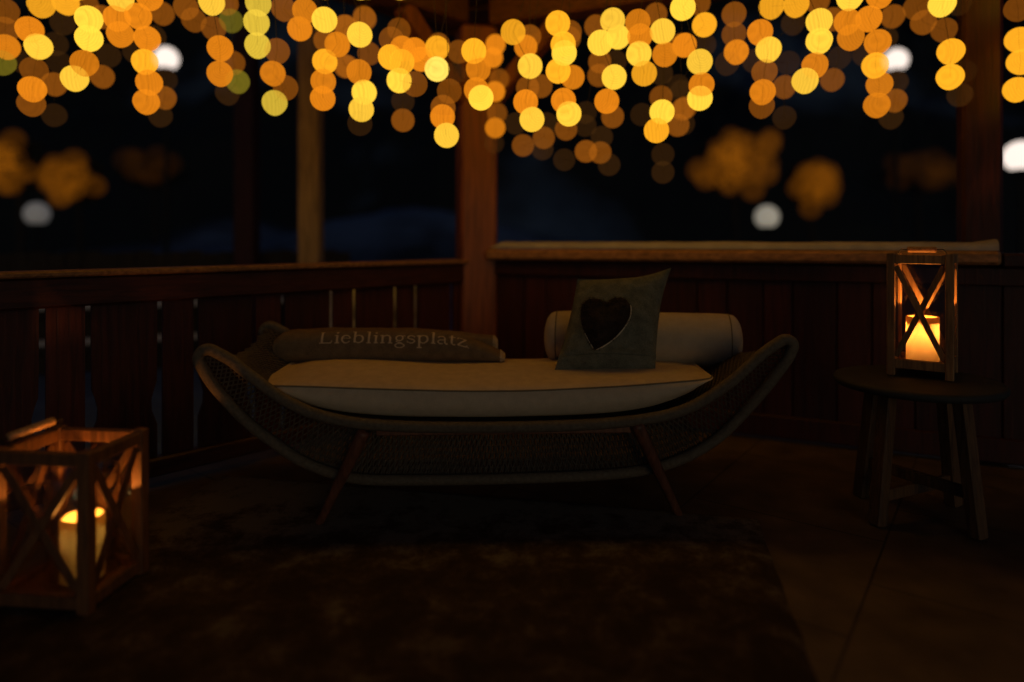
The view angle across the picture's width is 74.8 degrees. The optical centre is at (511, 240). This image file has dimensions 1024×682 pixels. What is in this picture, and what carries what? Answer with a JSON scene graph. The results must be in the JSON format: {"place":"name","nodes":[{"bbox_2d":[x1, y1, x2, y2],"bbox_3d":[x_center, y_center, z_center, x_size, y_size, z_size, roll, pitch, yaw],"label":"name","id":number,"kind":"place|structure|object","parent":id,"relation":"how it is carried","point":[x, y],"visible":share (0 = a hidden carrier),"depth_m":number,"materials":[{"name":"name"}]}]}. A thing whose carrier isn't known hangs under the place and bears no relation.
{"place":"outdoors","nodes":[
{"label":"outdoors","id":0,"kind":"place"},
{"bbox_2d":[31,310,451,469],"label":"ground","id":1,"kind":"structure","parent":0,"point":[38,415],"depth_m":4.21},
{"bbox_2d":[0,133,50,252],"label":"tree","id":2,"kind":"object","parent":1,"relation":"on","point":[9,173],"visible":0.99,"depth_m":12.95,"materials":[{"name":"orange plant"}]},
{"bbox_2d":[23,202,50,250],"bbox_3d":[-7.810,0.216,11.000,0.380,1.688,0.380,0,0,0],"label":"street lamp","id":3,"kind":"object","parent":1,"relation":"on","point":[36,215],"visible":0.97,"depth_m":10.90,"materials":[{"name":"white metal"}]},
{"bbox_2d":[45,154,107,252],"bbox_3d":[-8.487,-0.319,12.942,1.154,2.826,1.131,0,0,-28],"label":"tree","id":4,"kind":"object","parent":1,"relation":"on","point":[82,181],"visible":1,"depth_m":12.88,"materials":[{"name":"orange plant"}]},
{"bbox_2d":[112,151,193,244],"bbox_3d":[-8.028,-0.484,14.971,1.589,3.156,1.658,0,0,0],"label":"tree","id":5,"kind":"object","parent":1,"relation":"on","point":[157,180],"visible":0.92,"depth_m":14.86,"materials":[{"name":"brown plant"}]},
{"bbox_2d":[154,47,178,252],"bbox_3d":[-4.648,-0.770,9.000,0.310,3.660,0.310,0,0,0],"label":"street lamp","id":6,"kind":"object","parent":1,"relation":"on","point":[168,58],"visible":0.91,"depth_m":8.97,"materials":[{"name":"black metal"}]},
{"bbox_2d":[0,250,349,374],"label":"garden fence","id":7,"kind":"object","parent":1,"relation":"on","point":[36,260],"visible":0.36,"depth_m":5.36,"materials":[{"name":"brown wood"}]},
{"bbox_2d":[232,0,259,342],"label":"garden post","id":8,"kind":"object","parent":1,"relation":"on","point":[246,168],"visible":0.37,"depth_m":5.32,"materials":[{"name":"brown wood"}]},
{"bbox_2d":[298,0,325,262],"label":"garden post","id":9,"kind":"object","parent":1,"relation":"on","point":[310,183],"visible":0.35,"depth_m":4.63,"materials":[{"name":"brown wood"}]},
{"bbox_2d":[283,286,415,408],"bbox_3d":[-0.847,0.605,4.153,0.780,0.909,0.870,0,0,43],"label":"railing","id":10,"kind":"object","parent":1,"relation":"on","point":[394,308],"visible":0.02,"depth_m":3.88,"materials":[{"name":"brown wood"}]},
{"bbox_2d":[58,207,657,309],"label":"snow bank","id":11,"kind":"structure","parent":1,"relation":"on","point":[411,233],"depth_m":13.52,"materials":[{"name":"white snow"}]},
{"bbox_2d":[689,129,780,249],"bbox_3d":[4.293,-0.537,12.942,1.714,3.262,1.763,0,0,19],"label":"tree","id":12,"kind":"object","parent":1,"relation":"on","point":[732,167],"visible":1,"depth_m":12.91,"materials":[{"name":"orange plant"}]},
{"bbox_2d":[755,205,778,249],"bbox_3d":[4.191,0.241,11.000,0.380,1.637,0.380,0,0,0],"label":"street lamp","id":13,"kind":"object","parent":1,"relation":"on","point":[766,218],"visible":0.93,"depth_m":10.88,"materials":[{"name":"white metal"}]},
{"bbox_2d":[782,156,840,241],"bbox_3d":[5.791,-0.267,12.907,1.046,2.723,1.206,0,0,0],"label":"tree","id":14,"kind":"object","parent":1,"relation":"on","point":[805,179],"visible":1,"depth_m":12.90,"materials":[{"name":"orange plant"}]},
{"bbox_2d":[886,48,908,241],"bbox_3d":[5.279,-0.786,9.200,0.310,3.693,0.310,0,0,0],"label":"street lamp","id":15,"kind":"object","parent":1,"relation":"on","point":[898,59],"visible":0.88,"depth_m":9.17,"materials":[{"name":"black metal"}]},
{"bbox_2d":[859,156,955,241],"bbox_3d":[9.052,-0.472,14.967,2.261,3.132,2.321,0,0,0],"label":"tree","id":16,"kind":"object","parent":1,"relation":"on","point":[915,177],"visible":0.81,"depth_m":14.97,"materials":[{"name":"brown plant"}]},
{"bbox_2d":[1003,141,1023,252],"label":"street lamp","id":17,"kind":"object","parent":1,"relation":"on","point":[1013,157],"visible":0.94,"depth_m":7.97,"materials":[{"name":"white metal"}]},
{"bbox_2d":[0,0,1023,253],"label":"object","id":18,"kind":"structure","parent":0,"point":[390,154],"depth_m":28.29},
{"bbox_2d":[6,424,1023,681],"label":"floor","id":19,"kind":"structure","parent":0,"point":[920,588],"depth_m":2.13,"materials":[{"name":"brown wood"}]},
{"bbox_2d":[0,475,817,681],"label":"rug","id":20,"kind":"object","parent":19,"relation":"on","point":[248,579],"visible":0.94,"depth_m":1.73,"materials":[{"name":"brown carpet"}]},
{"bbox_2d":[0,417,148,615],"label":"lantern","id":21,"kind":"object","parent":20,"relation":"on","point":[84,597],"visible":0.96,"depth_m":1.73,"materials":[{"name":"brown wood"}]},
{"bbox_2d":[44,460,119,591],"bbox_3d":[-1.147,0.759,1.788,0.172,0.292,0.172,0,0,0],"label":"glass cylinder","id":22,"kind":"object","parent":21,"relation":"in","point":[51,582],"visible":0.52,"depth_m":1.73,"materials":[{"name":"clear glass"}]},
{"bbox_2d":[59,507,105,586],"bbox_3d":[-1.147,0.816,1.788,0.105,0.167,0.105,0,0,0],"label":"candle","id":23,"kind":"object","parent":22,"relation":"in","point":[67,536],"visible":0.48,"depth_m":1.74,"materials":[{"name":"beige wax"}]},
{"bbox_2d":[192,321,798,524],"bbox_3d":[-0.049,0.626,2.510,1.963,0.633,0.727,0,0,-3],"label":"daybed","id":24,"kind":"object","parent":20,"relation":"on","point":[249,365],"visible":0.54,"depth_m":2.25,"materials":[{"name":"wicker"}]},
{"bbox_2d":[268,358,712,416],"bbox_3d":[-0.078,0.517,2.475,1.528,0.144,0.631,0,0,0],"label":"seat cushion","id":25,"kind":"object","parent":24,"relation":"on","point":[523,387],"visible":0.81,"depth_m":2.22,"materials":[{"name":"beige fabric"}]},
{"bbox_2d":[273,327,504,362],"bbox_3d":[-0.471,0.406,2.631,0.890,0.128,0.216,0,0,0],"label":"bolster cushion","id":26,"kind":"object","parent":25,"relation":"on","point":[404,344],"visible":0.96,"depth_m":2.53,"materials":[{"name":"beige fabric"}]},
{"bbox_2d":[555,268,670,369],"bbox_3d":[0.374,0.286,2.448,0.443,0.369,0.202,0,0,0],"label":"heart cushion","id":27,"kind":"object","parent":25,"relation":"on","point":[612,323],"visible":0.99,"depth_m":2.39,"materials":[{"name":"grey fabric"}]},
{"bbox_2d":[544,311,742,365],"bbox_3d":[0.505,0.385,2.620,0.760,0.208,0.209,0,0,9],"label":"bolster","id":28,"kind":"object","parent":24,"relation":"on","point":[704,339],"visible":0.59,"depth_m":2.51,"materials":[{"name":"fabric"}]},
{"bbox_2d":[456,24,496,337],"bbox_3d":[-0.204,-0.128,3.800,0.235,2.136,0.235,0,0,-14],"label":"corner post","id":29,"kind":"object","parent":19,"relation":"on","point":[476,191],"visible":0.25,"depth_m":3.70,"materials":[{"name":"brown wood"}]},
{"bbox_2d":[0,259,468,511],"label":"slatted railing","id":30,"kind":"object","parent":29,"relation":"attached to","point":[121,303],"visible":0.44,"depth_m":2.60,"materials":[{"name":"brown wood"}]},
{"bbox_2d":[336,0,721,105],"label":"pavilion roof","id":31,"kind":"structure","parent":29,"relation":"on","point":[417,18],"depth_m":3.61,"materials":[{"name":"brown wood"}]},
{"bbox_2d":[0,0,20,61],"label":"light string","id":32,"kind":"object","parent":31,"relation":"hanging from","point":[10,47],"visible":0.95,"depth_m":2.73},
{"bbox_2d":[14,7,52,102],"bbox_3d":[-1.907,-0.944,2.656,0.143,0.903,0.116,0,0,0],"label":"light string","id":33,"kind":"object","parent":31,"relation":"hanging from","point":[37,43],"visible":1,"depth_m":2.62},
{"bbox_2d":[26,0,55,17],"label":"light string","id":34,"kind":"object","parent":31,"relation":"hanging from","point":[42,8],"visible":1,"depth_m":2.66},
{"bbox_2d":[23,12,62,101],"bbox_3d":[-2.033,-0.944,2.908,0.272,0.902,0.117,0,0,0],"label":"light string","id":35,"kind":"object","parent":31,"relation":"hanging from","point":[55,62],"visible":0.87,"depth_m":2.90,"materials":[{"name":"black"}]},
{"bbox_2d":[53,0,79,15],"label":"light string","id":36,"kind":"object","parent":31,"relation":"hanging from","point":[67,7],"visible":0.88,"depth_m":2.71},
{"bbox_2d":[60,0,103,91],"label":"light string","id":37,"kind":"object","parent":31,"relation":"hanging from","point":[84,63],"visible":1,"depth_m":2.58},
{"bbox_2d":[86,2,108,75],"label":"light string","id":38,"kind":"object","parent":31,"relation":"hanging from","point":[107,47],"visible":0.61,"depth_m":2.92,"materials":[{"name":"black"}]},
{"bbox_2d":[102,0,133,47],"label":"light string","id":39,"kind":"object","parent":31,"relation":"hanging from","point":[119,32],"visible":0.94,"depth_m":2.60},
{"bbox_2d":[125,0,162,114],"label":"light string","id":40,"kind":"object","parent":31,"relation":"hanging from","point":[145,64],"visible":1,"depth_m":2.63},
{"bbox_2d":[136,7,165,115],"bbox_3d":[-1.583,-0.943,2.926,0.231,0.904,0.130,0,0,0],"label":"light string","id":41,"kind":"object","parent":31,"relation":"hanging from","point":[156,71],"visible":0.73,"depth_m":2.92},
{"bbox_2d":[198,0,232,86],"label":"light string","id":42,"kind":"object","parent":31,"relation":"hanging from","point":[220,51],"visible":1,"depth_m":2.63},
{"bbox_2d":[226,1,237,90],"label":"light string","id":43,"kind":"object","parent":31,"relation":"hanging from","point":[232,43],"visible":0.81,"depth_m":2.87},
{"bbox_2d":[243,0,271,58],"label":"light string","id":44,"kind":"object","parent":31,"relation":"hanging from","point":[257,44],"visible":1,"depth_m":2.61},
{"bbox_2d":[260,0,286,115],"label":"light string","id":45,"kind":"object","parent":31,"relation":"hanging from","point":[274,102],"visible":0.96,"depth_m":2.66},
{"bbox_2d":[283,0,311,40],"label":"light string","id":46,"kind":"object","parent":31,"relation":"hanging from","point":[297,30],"visible":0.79,"depth_m":2.71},
{"bbox_2d":[292,0,336,32],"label":"light string","id":47,"kind":"object","parent":31,"relation":"hanging from","point":[322,19],"visible":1,"depth_m":2.61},
{"bbox_2d":[310,1,349,110],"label":"light string","id":48,"kind":"object","parent":31,"relation":"hanging from","point":[323,79],"visible":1,"depth_m":2.63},
{"bbox_2d":[346,22,376,121],"bbox_3d":[-0.605,-0.906,2.662,0.124,0.977,0.130,0,0,0],"label":"light string","id":49,"kind":"object","parent":31,"relation":"hanging from","point":[364,91],"visible":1,"depth_m":2.62,"materials":[{"name":"yellow"}]},
{"bbox_2d":[378,0,414,92],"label":"light string","id":50,"kind":"object","parent":31,"relation":"hanging from","point":[395,57],"visible":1,"depth_m":2.60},
{"bbox_2d":[410,2,448,81],"bbox_3d":[-0.348,-1.017,2.704,0.191,0.756,0.127,0,0,0],"label":"light string","id":51,"kind":"object","parent":31,"relation":"hanging from","point":[430,55],"visible":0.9,"depth_m":2.67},
{"bbox_2d":[430,0,458,147],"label":"light string","id":52,"kind":"object","parent":31,"relation":"hanging from","point":[446,132],"visible":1,"depth_m":2.62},
{"bbox_2d":[440,2,458,72],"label":"light string","id":53,"kind":"object","parent":31,"relation":"hanging from","point":[440,35],"visible":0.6,"depth_m":2.89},
{"bbox_2d":[461,0,492,109],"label":"light string","id":54,"kind":"object","parent":31,"relation":"hanging from","point":[478,93],"visible":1,"depth_m":2.60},
{"bbox_2d":[485,6,505,139],"bbox_3d":[-0.079,-0.910,3.249,0.132,0.970,0.133,0,0,0],"label":"light string","id":55,"kind":"object","parent":31,"relation":"hanging from","point":[495,44],"visible":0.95,"depth_m":3.21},
{"bbox_2d":[501,1,543,131],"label":"light string","id":56,"kind":"object","parent":31,"relation":"hanging from","point":[525,102],"visible":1,"depth_m":2.61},
{"bbox_2d":[514,35,540,87],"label":"light string","id":57,"kind":"object","parent":31,"relation":"hanging from","point":[528,43],"visible":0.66,"depth_m":2.79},
{"bbox_2d":[516,0,546,148],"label":"light string","id":58,"kind":"object","parent":31,"relation":"hanging from","point":[523,82],"visible":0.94,"depth_m":2.96,"materials":[{"name":"black"}]},
{"bbox_2d":[545,1,580,125],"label":"light string","id":59,"kind":"object","parent":31,"relation":"hanging from","point":[566,107],"visible":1,"depth_m":2.60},
{"bbox_2d":[562,0,584,88],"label":"light string","id":60,"kind":"object","parent":31,"relation":"hanging from","point":[575,80],"visible":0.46,"depth_m":2.73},
{"bbox_2d":[565,0,608,164],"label":"light string","id":61,"kind":"object","parent":31,"relation":"hanging from","point":[585,118],"visible":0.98,"depth_m":2.96,"materials":[{"name":"black"}]},
{"bbox_2d":[595,1,615,116],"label":"light string","id":62,"kind":"object","parent":31,"relation":"hanging from","point":[609,51],"visible":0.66,"depth_m":2.90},
{"bbox_2d":[588,0,626,113],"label":"light string","id":63,"kind":"object","parent":31,"relation":"hanging from","point":[600,43],"visible":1,"depth_m":2.62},
{"bbox_2d":[609,0,627,48],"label":"light string","id":64,"kind":"object","parent":31,"relation":"hanging from","point":[620,39],"visible":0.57,"depth_m":2.71,"materials":[{"name":"yellow"}]},
{"bbox_2d":[625,2,656,85],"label":"light string","id":65,"kind":"object","parent":31,"relation":"hanging from","point":[638,52],"visible":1,"depth_m":2.60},
{"bbox_2d":[642,1,662,153],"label":"light string","id":66,"kind":"object","parent":31,"relation":"hanging from","point":[661,81],"visible":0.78,"depth_m":2.90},
{"bbox_2d":[644,0,677,142],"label":"light string","id":67,"kind":"object","parent":31,"relation":"hanging from","point":[662,111],"visible":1,"depth_m":2.62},
{"bbox_2d":[678,7,704,123],"bbox_3d":[0.775,-0.924,2.922,0.238,0.945,0.124,0,0,0],"label":"light string","id":68,"kind":"object","parent":31,"relation":"hanging from","point":[682,79],"visible":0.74,"depth_m":2.93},
{"bbox_2d":[670,0,713,110],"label":"light string","id":69,"kind":"object","parent":31,"relation":"hanging from","point":[701,81],"visible":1,"depth_m":2.60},
{"bbox_2d":[672,6,716,57],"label":"light string","id":70,"kind":"object","parent":31,"relation":"hanging from","point":[704,24],"visible":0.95,"depth_m":2.71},
{"bbox_2d":[724,0,748,64],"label":"light string","id":71,"kind":"object","parent":31,"relation":"hanging from","point":[736,51],"visible":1,"depth_m":2.72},
{"bbox_2d":[747,0,781,105],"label":"light string","id":72,"kind":"object","parent":31,"relation":"hanging from","point":[768,49],"visible":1,"depth_m":2.63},
{"bbox_2d":[757,20,792,116],"bbox_3d":[1.134,-0.939,2.897,0.264,0.913,0.120,0,0,0],"label":"light string","id":73,"kind":"object","parent":31,"relation":"hanging from","point":[785,78],"visible":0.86,"depth_m":2.90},
{"bbox_2d":[760,0,808,19],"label":"light string","id":74,"kind":"object","parent":31,"relation":"hanging from","point":[771,9],"visible":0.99,"depth_m":2.67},
{"bbox_2d":[792,0,832,93],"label":"light string","id":75,"kind":"object","parent":31,"relation":"hanging from","point":[815,64],"visible":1,"depth_m":2.59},
{"bbox_2d":[818,2,839,79],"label":"light string","id":76,"kind":"object","parent":31,"relation":"hanging from","point":[837,47],"visible":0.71,"depth_m":2.92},
{"bbox_2d":[834,0,864,50],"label":"light string","id":77,"kind":"object","parent":31,"relation":"hanging from","point":[849,30],"visible":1,"depth_m":2.60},
{"bbox_2d":[858,0,892,117],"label":"light string","id":78,"kind":"object","parent":31,"relation":"hanging from","point":[874,68],"visible":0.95,"depth_m":2.63,"materials":[{"name":"orange"}]},
{"bbox_2d":[864,0,895,115],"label":"light string","id":79,"kind":"object","parent":31,"relation":"hanging from","point":[888,29],"visible":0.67,"depth_m":2.93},
{"bbox_2d":[928,0,965,89],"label":"light string","id":80,"kind":"object","parent":31,"relation":"hanging from","point":[950,74],"visible":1,"depth_m":2.64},
{"bbox_2d":[958,0,963,91],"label":"light string","id":81,"kind":"object","parent":31,"relation":"hanging from","point":[961,40],"visible":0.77,"depth_m":2.91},
{"bbox_2d":[1002,0,1023,102],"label":"light string","id":82,"kind":"object","parent":31,"relation":"hanging from","point":[1012,89],"visible":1,"depth_m":2.69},
{"bbox_2d":[486,249,1023,465],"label":"panelled railing","id":83,"kind":"object","parent":19,"relation":"on","point":[826,309],"visible":0.58,"depth_m":3.06,"materials":[{"name":"brown wood"}]},
{"bbox_2d":[490,239,998,250],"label":"snow","id":84,"kind":"structure","parent":83,"relation":"on","point":[990,245],"depth_m":3.10,"materials":[{"name":"white snow"}]},
{"bbox_2d":[833,365,1010,540],"bbox_3d":[1.385,0.706,2.290,0.516,0.469,0.516,0,0,0],"label":"stool","id":85,"kind":"object","parent":19,"relation":"on","point":[955,400],"visible":0.92,"depth_m":2.21,"materials":[{"name":"wood"}]},
{"bbox_2d":[886,246,957,381],"bbox_3d":[1.450,0.246,2.364,0.198,0.449,0.198,0,0,37],"label":"lantern","id":86,"kind":"object","parent":85,"relation":"on","point":[896,342],"visible":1,"depth_m":2.32,"materials":[{"name":"brown wood"}]},
{"bbox_2d":[906,315,939,361],"bbox_3d":[1.450,0.348,2.364,0.103,0.161,0.103,0,0,0],"label":"candle","id":87,"kind":"object","parent":86,"relation":"in","point":[919,345],"visible":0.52,"depth_m":2.32,"materials":[{"name":"beige wax"}]},
{"bbox_2d":[956,0,1002,252],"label":"end post","id":88,"kind":"object","parent":19,"relation":"on","point":[979,156],"visible":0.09,"depth_m":2.89,"materials":[{"name":"brown wood"}]}
]}

